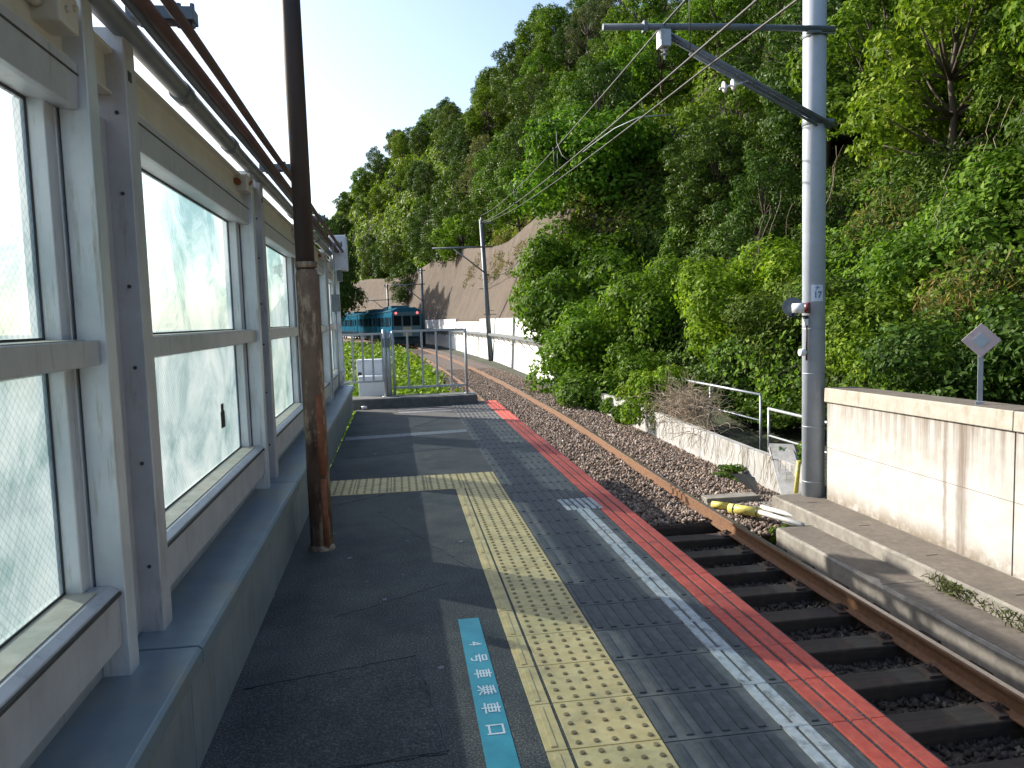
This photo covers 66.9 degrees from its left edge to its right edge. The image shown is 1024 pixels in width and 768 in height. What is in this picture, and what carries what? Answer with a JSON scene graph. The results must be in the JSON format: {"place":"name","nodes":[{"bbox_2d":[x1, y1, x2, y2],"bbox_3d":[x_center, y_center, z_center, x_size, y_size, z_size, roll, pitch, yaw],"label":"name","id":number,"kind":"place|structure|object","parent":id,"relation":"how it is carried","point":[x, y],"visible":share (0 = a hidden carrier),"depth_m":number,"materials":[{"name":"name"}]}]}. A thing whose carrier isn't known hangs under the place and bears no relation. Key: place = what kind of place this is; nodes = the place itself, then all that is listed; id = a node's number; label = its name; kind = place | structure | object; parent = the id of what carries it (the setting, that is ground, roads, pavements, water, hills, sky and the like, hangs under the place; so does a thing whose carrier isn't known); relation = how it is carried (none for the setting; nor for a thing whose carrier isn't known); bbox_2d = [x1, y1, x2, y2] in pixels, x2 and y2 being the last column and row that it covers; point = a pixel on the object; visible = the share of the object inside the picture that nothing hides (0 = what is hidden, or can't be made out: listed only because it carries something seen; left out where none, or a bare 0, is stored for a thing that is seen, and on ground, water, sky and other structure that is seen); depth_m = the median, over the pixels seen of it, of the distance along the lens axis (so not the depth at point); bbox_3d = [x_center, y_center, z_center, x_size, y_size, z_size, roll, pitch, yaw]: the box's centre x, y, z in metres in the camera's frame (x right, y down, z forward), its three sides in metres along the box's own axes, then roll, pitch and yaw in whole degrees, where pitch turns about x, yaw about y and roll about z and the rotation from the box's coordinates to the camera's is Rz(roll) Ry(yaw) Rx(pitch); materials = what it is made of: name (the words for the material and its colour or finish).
{"place":"outdoors","nodes":[
{"label":"outdoors","id":0,"kind":"place"},
{"bbox_2d":[0,0,691,334],"label":"sky","id":1,"kind":"structure","parent":0,"point":[372,67],"materials":[{"name":"white"}]},
{"bbox_2d":[0,13,1023,630],"bbox_3d":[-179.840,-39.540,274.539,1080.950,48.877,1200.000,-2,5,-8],"label":"ground","id":2,"kind":"structure","parent":0,"point":[746,431],"depth_m":21.16,"materials":[{"name":"soil"}]},
{"bbox_2d":[8,375,37,414],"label":"broadleaf tree","id":3,"kind":"object","parent":2,"relation":"on","point":[24,394],"visible":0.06,"depth_m":21.85,"materials":[{"name":"green plant"}]},
{"bbox_2d":[314,220,368,325],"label":"evergreen tree","id":4,"kind":"object","parent":2,"relation":"on","point":[347,304],"visible":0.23,"depth_m":88.47,"materials":[{"name":"green plant"}]},
{"bbox_2d":[356,358,388,396],"bbox_3d":[-2.357,-0.075,13.180,0.550,0.680,0.608,-2,5,-8],"label":"equipment cabinet","id":5,"kind":"object","parent":2,"relation":"on","point":[372,389],"visible":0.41,"depth_m":12.91,"materials":[{"name":"metal"}]},
{"bbox_2d":[378,234,407,272],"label":"evergreen tree","id":6,"kind":"object","parent":2,"relation":"on","point":[385,258],"visible":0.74,"depth_m":126.73,"materials":[{"name":"green plant"}]},
{"bbox_2d":[384,259,416,304],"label":"evergreen tree","id":7,"kind":"object","parent":2,"relation":"on","point":[402,294],"visible":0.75,"depth_m":107.72,"materials":[{"name":"green plant"}]},
{"bbox_2d":[403,202,437,263],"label":"evergreen tree","id":8,"kind":"object","parent":2,"relation":"on","point":[413,221],"visible":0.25,"depth_m":109.31,"materials":[{"name":"green plant"}]},
{"bbox_2d":[412,161,442,200],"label":"evergreen tree","id":9,"kind":"object","parent":2,"relation":"on","point":[420,191],"visible":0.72,"depth_m":124.97,"materials":[{"name":"green plant"}]},
{"bbox_2d":[419,199,474,265],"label":"evergreen tree","id":10,"kind":"object","parent":2,"relation":"on","point":[444,211],"visible":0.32,"depth_m":89.75,"materials":[{"name":"green plant"}]},
{"bbox_2d":[429,160,475,210],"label":"evergreen tree","id":11,"kind":"object","parent":2,"relation":"on","point":[452,172],"visible":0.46,"depth_m":101.80,"materials":[{"name":"green plant"}]},
{"bbox_2d":[345,318,563,382],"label":"retaining wall","id":12,"kind":"structure","parent":2,"relation":"on","point":[520,357],"depth_m":49.00,"materials":[{"name":"white concrete"}]},
{"bbox_2d":[426,213,485,261],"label":"light green tree","id":13,"kind":"object","parent":2,"relation":"on","point":[458,225],"visible":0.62,"depth_m":82.14,"materials":[{"name":"green plant"}]},
{"bbox_2d":[432,217,495,360],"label":"distant mast","id":14,"kind":"object","parent":2,"relation":"on","point":[487,314],"visible":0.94,"depth_m":49.11,"materials":[{"name":"grey metal"}]},
{"bbox_2d":[482,0,758,221],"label":"contact wire","id":15,"kind":"object","parent":14,"relation":"attached to","point":[703,46],"visible":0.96,"depth_m":8.45,"materials":[{"name":"grey metal"}]},
{"bbox_2d":[484,0,798,222],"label":"contact wire","id":16,"kind":"object","parent":14,"relation":"attached to","point":[745,38],"visible":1,"depth_m":8.63,"materials":[{"name":"grey metal"}]},
{"bbox_2d":[346,208,583,321],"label":"retaining slope","id":17,"kind":"structure","parent":2,"relation":"on","point":[446,296],"depth_m":73.80,"materials":[{"name":"beige concrete"}]},
{"bbox_2d":[444,115,492,166],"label":"evergreen tree","id":18,"kind":"object","parent":2,"relation":"on","point":[462,158],"visible":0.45,"depth_m":105.48,"materials":[{"name":"green plant"}]},
{"bbox_2d":[458,174,507,239],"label":"evergreen tree","id":19,"kind":"object","parent":2,"relation":"on","point":[485,196],"visible":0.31,"depth_m":74.79,"materials":[{"name":"green plant"}]},
{"bbox_2d":[461,84,508,141],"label":"broadleaf tree","id":20,"kind":"object","parent":2,"relation":"on","point":[485,93],"visible":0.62,"depth_m":103.65,"materials":[{"name":"green plant"}]},
{"bbox_2d":[486,56,529,121],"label":"evergreen tree","id":21,"kind":"object","parent":2,"relation":"on","point":[505,76],"visible":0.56,"depth_m":99.13,"materials":[{"name":"green plant"}]},
{"bbox_2d":[489,39,528,90],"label":"evergreen tree","id":22,"kind":"object","parent":2,"relation":"on","point":[510,51],"visible":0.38,"depth_m":109.10,"materials":[{"name":"green plant"}]},
{"bbox_2d":[480,159,547,232],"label":"broadleaf tree","id":23,"kind":"object","parent":2,"relation":"on","point":[508,177],"visible":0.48,"depth_m":56.85,"materials":[{"name":"green plant"}]},
{"bbox_2d":[492,112,548,201],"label":"evergreen tree","id":24,"kind":"object","parent":2,"relation":"on","point":[511,135],"visible":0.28,"depth_m":64.46,"materials":[{"name":"green plant"}]},
{"bbox_2d":[503,72,552,133],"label":"evergreen tree","id":25,"kind":"object","parent":2,"relation":"on","point":[527,80],"visible":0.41,"depth_m":85.94,"materials":[{"name":"green plant"}]},
{"bbox_2d":[511,50,561,100],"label":"light green tree","id":26,"kind":"object","parent":2,"relation":"on","point":[540,59],"visible":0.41,"depth_m":92.91,"materials":[{"name":"green plant"}]},
{"bbox_2d":[513,2,569,66],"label":"broadleaf tree","id":27,"kind":"object","parent":2,"relation":"on","point":[523,41],"visible":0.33,"depth_m":103.80,"materials":[{"name":"green plant"}]},
{"bbox_2d":[526,1,583,68],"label":"broadleaf tree","id":28,"kind":"object","parent":2,"relation":"on","point":[544,20],"visible":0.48,"depth_m":99.15,"materials":[{"name":"green plant"}]},
{"bbox_2d":[343,338,766,527],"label":"track bed","id":29,"kind":"object","parent":2,"relation":"on","point":[444,363],"visible":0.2,"depth_m":40.75,"materials":[{"name":"gravel"}]},
{"bbox_2d":[273,339,480,468],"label":"trackside weeds","id":30,"kind":"object","parent":29,"relation":"on","point":[415,368],"visible":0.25,"depth_m":34.65,"materials":[{"name":"green plant"}]},
{"bbox_2d":[431,368,782,536],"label":"ballast","id":31,"kind":"structure","parent":29,"relation":"on","point":[658,500],"depth_m":13.94,"materials":[{"name":"gravel"}]},
{"bbox_2d":[701,492,771,511],"bbox_3d":[3.052,1.644,10.383,0.950,0.230,0.630,-2,5,-8],"label":"trough cover","id":32,"kind":"object","parent":31,"relation":"on","point":[734,498],"visible":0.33,"depth_m":10.47,"materials":[{"name":"concrete"}]},
{"bbox_2d":[343,337,1023,767],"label":"railway track","id":33,"kind":"structure","parent":29,"relation":"on","point":[999,711],"depth_m":6.17,"materials":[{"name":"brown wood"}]},
{"bbox_2d":[376,305,421,346],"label":"train car","id":34,"kind":"object","parent":33,"relation":"on","point":[391,318],"visible":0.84,"depth_m":72.76,"materials":[{"name":"teal paint"}]},
{"bbox_2d":[535,68,587,128],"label":"broadleaf tree","id":35,"kind":"object","parent":2,"relation":"on","point":[563,85],"visible":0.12,"depth_m":58.02,"materials":[{"name":"green plant"}]},
{"bbox_2d":[331,9,794,283],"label":"slope top undergrowth","id":36,"kind":"object","parent":2,"relation":"on","point":[395,219],"visible":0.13,"depth_m":54.15,"materials":[{"name":"green plant"}]},
{"bbox_2d":[547,17,588,72],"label":"evergreen tree","id":37,"kind":"object","parent":2,"relation":"on","point":[568,63],"visible":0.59,"depth_m":94.24,"materials":[{"name":"green plant"}]},
{"bbox_2d":[462,134,676,288],"bbox_3d":[1.188,-9.368,53.968,5.149,7.975,43.133,-3,5,-11],"label":"tree","id":38,"kind":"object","parent":2,"relation":"on","point":[500,242],"depth_m":36.01,"materials":[{"name":"green plant"}]},
{"bbox_2d":[507,216,645,331],"bbox_3d":[2.710,-4.889,34.598,6.836,5.184,7.004,-4,5,-24],"label":"vine mound","id":39,"kind":"object","parent":2,"relation":"on","point":[547,254],"visible":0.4,"depth_m":33.13,"materials":[{"name":"green plant"}]},
{"bbox_2d":[564,0,605,60],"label":"grey green tree","id":40,"kind":"object","parent":2,"relation":"on","point":[588,33],"visible":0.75,"depth_m":90.04,"materials":[{"name":"green plant"}]},
{"bbox_2d":[543,54,639,145],"bbox_3d":[4.761,-12.867,40.274,4.869,8.179,5.525,-4,5,-27],"label":"evergreen tree","id":41,"kind":"object","parent":2,"relation":"on","point":[595,81],"visible":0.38,"depth_m":39.16,"materials":[{"name":"green plant"}]},
{"bbox_2d":[525,296,658,394],"bbox_3d":[2.948,-1.026,26.363,5.519,3.975,5.387,3,7,44],"label":"vine mound","id":42,"kind":"object","parent":2,"relation":"on","point":[578,341],"visible":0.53,"depth_m":25.37,"materials":[{"name":"green plant"}]},
{"bbox_2d":[503,100,682,220],"bbox_3d":[3.905,-10.726,37.285,8.727,5.876,8.940,-2,5,0],"label":"broadleaf tree","id":43,"kind":"object","parent":2,"relation":"on","point":[593,172],"visible":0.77,"depth_m":35.12,"materials":[{"name":"green plant"}]},
{"bbox_2d":[515,246,671,343],"bbox_3d":[3.805,-2.694,30.098,6.671,5.184,6.512,-6,6,-39],"label":"vine mound","id":44,"kind":"object","parent":2,"relation":"on","point":[545,299],"visible":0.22,"depth_m":29.18,"materials":[{"name":"green plant"}]},
{"bbox_2d":[546,341,682,410],"bbox_3d":[3.215,-0.021,22.740,4.581,2.453,4.054,-5,6,-32],"label":"vine mound","id":45,"kind":"object","parent":2,"relation":"on","point":[579,391],"visible":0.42,"depth_m":21.79,"materials":[{"name":"green plant"}]},
{"bbox_2d":[600,0,677,112],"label":"broadleaf tree","id":46,"kind":"object","parent":2,"relation":"on","point":[650,12],"visible":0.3,"depth_m":48.46,"materials":[{"name":"green plant"}]},
{"bbox_2d":[604,17,703,112],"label":"light green tree","id":47,"kind":"object","parent":2,"relation":"on","point":[641,73],"visible":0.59,"depth_m":41.55,"materials":[{"name":"green plant"}]},
{"bbox_2d":[588,251,722,357],"bbox_3d":[5.042,-2.356,24.915,5.159,3.802,5.036,-2,5,-3],"label":"vine mound","id":48,"kind":"object","parent":2,"relation":"on","point":[650,300],"visible":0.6,"depth_m":23.92,"materials":[{"name":"green plant"}]},
{"bbox_2d":[592,393,801,492],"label":"wall","id":49,"kind":"structure","parent":2,"relation":"on","point":[723,452],"depth_m":13.62,"materials":[{"name":"concrete"}]},
{"bbox_2d":[618,365,683,428],"bbox_3d":[3.097,0.476,17.373,1.456,1.802,2.022,-2,5,-8],"label":"ivy clump","id":50,"kind":"object","parent":49,"relation":"on","point":[646,379],"visible":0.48,"depth_m":17.11,"materials":[{"name":"green plant"}]},
{"bbox_2d":[626,371,786,488],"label":"dry twigs","id":51,"kind":"object","parent":2,"relation":"on","point":[693,402],"visible":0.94,"depth_m":15.17,"materials":[{"name":"beige plant"}]},
{"bbox_2d":[664,123,756,233],"bbox_3d":[7.733,-6.995,28.819,3.382,5.366,3.838,-2,5,-8],"label":"evergreen tree","id":52,"kind":"object","parent":2,"relation":"on","point":[709,138],"visible":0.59,"depth_m":28.19,"materials":[{"name":"green plant"}]},
{"bbox_2d":[658,116,768,234],"bbox_3d":[7.652,-7.465,29.624,4.137,5.601,3.645,-4,6,-29],"label":"evergreen tree","id":53,"kind":"object","parent":2,"relation":"on","point":[691,141],"visible":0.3,"depth_m":29.24,"materials":[{"name":"green plant"}]},
{"bbox_2d":[602,0,835,497],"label":"catenary mast","id":54,"kind":"object","parent":2,"relation":"on","point":[814,28],"visible":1,"depth_m":9.14,"materials":[{"name":"metal"}]},
{"bbox_2d":[675,0,767,76],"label":"light green tree","id":55,"kind":"object","parent":2,"relation":"on","point":[720,10],"visible":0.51,"depth_m":36.55,"materials":[{"name":"green plant"}]},
{"bbox_2d":[676,71,785,171],"bbox_3d":[8.946,-9.693,31.404,4.421,5.516,4.392,-5,6,-32],"label":"broadleaf tree","id":56,"kind":"object","parent":2,"relation":"on","point":[747,101],"visible":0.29,"depth_m":30.59,"materials":[{"name":"green plant"}]},
{"bbox_2d":[706,149,801,263],"bbox_3d":[7.212,-4.456,21.943,2.572,4.359,2.919,-3,5,-12],"label":"evergreen tree","id":57,"kind":"object","parent":2,"relation":"on","point":[761,178],"visible":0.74,"depth_m":21.57,"materials":[{"name":"green plant"}]},
{"bbox_2d":[669,233,846,364],"bbox_3d":[6.309,-2.166,19.686,4.811,3.284,4.696,1,6,27],"label":"vine mound","id":58,"kind":"object","parent":2,"relation":"on","point":[707,293],"visible":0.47,"depth_m":18.98,"materials":[{"name":"green plant"}]},
{"bbox_2d":[709,0,837,80],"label":"evergreen tree","id":59,"kind":"object","parent":2,"relation":"on","point":[759,42],"visible":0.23,"depth_m":33.05,"materials":[{"name":"green plant"}]},
{"bbox_2d":[537,41,1023,433],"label":"undergrowth","id":60,"kind":"object","parent":2,"relation":"on","point":[792,403],"visible":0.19,"depth_m":17.02,"materials":[{"name":"green plant"}]},
{"bbox_2d":[749,59,1023,323],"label":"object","id":61,"kind":"object","parent":60,"relation":"on","point":[928,299],"visible":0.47,"depth_m":11.65,"materials":[{"name":"green plant"}]},
{"bbox_2d":[768,443,801,494],"bbox_3d":[4.023,1.338,11.118,0.434,0.737,1.516,-1,5,9],"label":"leaning slab","id":62,"kind":"object","parent":2,"relation":"on","point":[785,486],"depth_m":11.41,"materials":[{"name":"concrete"}]},
{"bbox_2d":[719,271,865,364],"bbox_3d":[6.321,-1.192,16.391,3.482,2.305,3.216,-2,5,-9],"label":"bank shrub","id":63,"kind":"object","parent":2,"relation":"on","point":[736,318],"visible":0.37,"depth_m":16.30,"materials":[{"name":"green plant"}]},
{"bbox_2d":[739,53,854,197],"bbox_3d":[9.364,-8.036,24.946,3.149,5.155,3.574,-2,5,-7],"label":"evergreen tree","id":64,"kind":"object","parent":2,"relation":"on","point":[765,143],"visible":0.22,"depth_m":24.93,"materials":[{"name":"green plant"}]},
{"bbox_2d":[605,90,1023,408],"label":"climbing vines","id":65,"kind":"object","parent":2,"relation":"on","point":[848,271],"visible":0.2,"depth_m":16.62,"materials":[{"name":"green plant"}]},
{"bbox_2d":[755,0,914,182],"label":"evergreen tree","id":66,"kind":"object","parent":2,"relation":"on","point":[783,124],"visible":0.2,"depth_m":23.13,"materials":[{"name":"green plant"}]},
{"bbox_2d":[780,0,1002,192],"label":"broadleaf tree","id":67,"kind":"object","parent":2,"relation":"on","point":[853,14],"visible":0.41,"depth_m":19.68,"materials":[{"name":"green plant"}]},
{"bbox_2d":[772,493,1023,693],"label":"concrete ledge","id":68,"kind":"object","parent":2,"relation":"on","point":[878,562],"visible":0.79,"depth_m":6.86,"materials":[{"name":"grey concrete"}]},
{"bbox_2d":[920,570,1023,632],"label":"ledge weeds","id":69,"kind":"object","parent":68,"relation":"on","point":[947,586],"visible":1,"depth_m":6.34,"materials":[{"name":"green plant"}]},
{"bbox_2d":[825,265,1020,391],"bbox_3d":[6.813,-0.904,13.456,2.767,2.284,3.749,-2,5,0],"label":"bank shrub","id":70,"kind":"object","parent":2,"relation":"on","point":[848,343],"visible":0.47,"depth_m":13.42,"materials":[{"name":"green plant"}]},
{"bbox_2d":[824,386,1023,579],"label":"concrete wall","id":71,"kind":"structure","parent":2,"relation":"on","point":[946,472],"depth_m":7.45,"materials":[{"name":"beige concrete"}]},
{"bbox_2d":[961,323,1000,404],"bbox_3d":[4.207,-0.119,6.960,0.308,0.854,0.042,1,6,30],"label":"marker sign","id":72,"kind":"object","parent":71,"relation":"on","point":[981,340],"visible":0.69,"depth_m":6.94,"materials":[{"name":"metal"}]},
{"bbox_2d":[840,0,1023,196],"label":"broadleaf tree","id":73,"kind":"object","parent":2,"relation":"on","point":[905,99],"visible":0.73,"depth_m":16.32,"materials":[{"name":"green plant"}]},
{"bbox_2d":[852,140,1023,305],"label":"bank shrub","id":74,"kind":"object","parent":2,"relation":"on","point":[989,189],"visible":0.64,"depth_m":12.73,"materials":[{"name":"green plant"}]},
{"bbox_2d":[858,290,1023,405],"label":"bank shrub","id":75,"kind":"object","parent":2,"relation":"on","point":[938,378],"visible":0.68,"depth_m":10.47,"materials":[{"name":"green plant"}]},
{"bbox_2d":[955,1,1023,132],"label":"broadleaf tree","id":76,"kind":"object","parent":2,"relation":"on","point":[995,17],"visible":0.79,"depth_m":14.72,"materials":[{"name":"green plant"}]},
{"bbox_2d":[989,95,1023,256],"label":"bank shrub","id":77,"kind":"object","parent":2,"relation":"on","point":[1013,131],"visible":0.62,"depth_m":11.69,"materials":[{"name":"green plant"}]},
{"bbox_2d":[993,0,1023,72],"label":"broadleaf tree","id":78,"kind":"object","parent":2,"relation":"on","point":[1016,26],"visible":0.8,"depth_m":13.40,"materials":[{"name":"green plant"}]},
{"bbox_2d":[200,401,949,767],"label":"platform","id":79,"kind":"structure","parent":0,"point":[302,631],"depth_m":3.83,"materials":[{"name":"asphalt"}]},
{"bbox_2d":[0,0,354,767],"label":"windbreak wall","id":80,"kind":"structure","parent":79,"relation":"on","point":[130,642],"depth_m":2.26,"materials":[{"name":"metal"}]},
{"bbox_2d":[0,3,121,767],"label":"window","id":81,"kind":"structure","parent":80,"relation":"in","point":[52,658],"depth_m":1.92,"materials":[{"name":"glass"}]},
{"bbox_2d":[138,115,264,592],"bbox_3d":[-1.379,-0.114,3.422,0.151,1.655,2.272,-2,5,-9],"label":"window","id":82,"kind":"structure","parent":80,"relation":"in","point":[196,516],"depth_m":3.44,"materials":[{"name":"glass"}]},
{"bbox_2d":[88,0,343,257],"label":"conduit run","id":83,"kind":"object","parent":80,"relation":"attached to","point":[156,22],"visible":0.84,"depth_m":2.86,"materials":[{"name":"grey metal"}]},
{"bbox_2d":[264,218,303,460],"bbox_3d":[-1.754,-0.309,5.836,0.151,1.655,2.272,-2,5,-9],"label":"window","id":84,"kind":"structure","parent":80,"relation":"in","point":[290,421],"depth_m":6.21,"materials":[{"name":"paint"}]},
{"bbox_2d":[328,270,342,391],"bbox_3d":[-2.504,-0.701,10.662,0.151,1.655,2.272,-2,5,-9],"label":"window","id":85,"kind":"structure","parent":80,"relation":"in","point":[330,275],"depth_m":11.61,"materials":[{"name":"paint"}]},
{"bbox_2d":[329,235,348,281],"bbox_3d":[-2.297,-1.662,10.293,0.220,0.590,0.346,-2,5,-9],"label":"junction box","id":86,"kind":"object","parent":80,"relation":"attached to","point":[340,261],"visible":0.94,"depth_m":10.13,"materials":[{"name":"paint"}]},
{"bbox_2d":[281,0,335,551],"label":"rusty pole","id":87,"kind":"object","parent":79,"relation":"on","point":[314,407],"visible":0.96,"depth_m":4.56,"materials":[{"name":"metal"}]},
{"bbox_2d":[223,656,446,767],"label":"asphalt patch","id":88,"kind":"object","parent":79,"relation":"on","point":[371,712],"visible":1,"depth_m":2.67,"materials":[{"name":"grey asphalt"}]},
{"bbox_2d":[243,418,474,767],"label":"asphalt seam","id":89,"kind":"object","parent":79,"relation":"on","point":[441,728],"visible":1,"depth_m":2.98,"materials":[{"name":"black asphalt"}]},
{"bbox_2d":[345,408,466,440],"bbox_3d":[-1.442,0.514,10.538,1.460,0.004,2.880,-2,5,-8],"label":"faded cross line","id":90,"kind":"object","parent":79,"relation":"on","point":[404,434],"visible":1,"depth_m":9.39,"materials":[{"name":"paint"}]},
{"bbox_2d":[352,392,477,409],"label":"end kerb","id":91,"kind":"structure","parent":79,"relation":"on","point":[414,400],"depth_m":12.42,"materials":[{"name":"concrete"}]},
{"bbox_2d":[342,328,469,396],"bbox_3d":[-1.731,-0.340,12.596,2.068,1.110,0.141,-2,5,-8],"label":"platform fence","id":92,"kind":"object","parent":91,"relation":"on","point":[386,355],"visible":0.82,"depth_m":12.56,"materials":[{"name":"metal"}]},
{"bbox_2d":[458,618,520,767],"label":"floor sign","id":93,"kind":"object","parent":79,"relation":"on","point":[499,749],"visible":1,"depth_m":2.77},
{"bbox_2d":[330,472,678,767],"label":"tactile paving","id":94,"kind":"structure","parent":79,"relation":"on","point":[594,757],"depth_m":3.21,"materials":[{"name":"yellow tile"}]},
{"bbox_2d":[458,488,564,767],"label":"tactile edge bar","id":95,"kind":"object","parent":94,"relation":"on","point":[552,742],"visible":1,"depth_m":3.13,"materials":[{"name":"yellow tile"}]},
{"bbox_2d":[452,401,875,767],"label":"edge paving","id":96,"kind":"structure","parent":79,"relation":"on","point":[799,754],"depth_m":3.23,"materials":[{"name":"grey tile"}]},
{"bbox_2d":[577,508,853,767],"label":"white double line","id":97,"kind":"object","parent":96,"relation":"on","point":[823,745],"visible":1,"depth_m":3.01,"materials":[{"name":"paint"}]},
{"bbox_2d":[484,400,947,767],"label":"red edge stripe","id":98,"kind":"object","parent":79,"relation":"on","point":[877,757],"visible":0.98,"depth_m":3.19,"materials":[{"name":"paint"}]},
{"bbox_2d":[699,550,1023,765],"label":"track pit floor","id":99,"kind":"structure","parent":0,"point":[957,756],"depth_m":5.40,"materials":[{"name":"grey gravel"}]},
{"bbox_2d":[664,532,1023,766],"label":"pit ballast","id":100,"kind":"structure","parent":99,"relation":"on","point":[975,749],"depth_m":5.41,"materials":[{"name":"gravel"}]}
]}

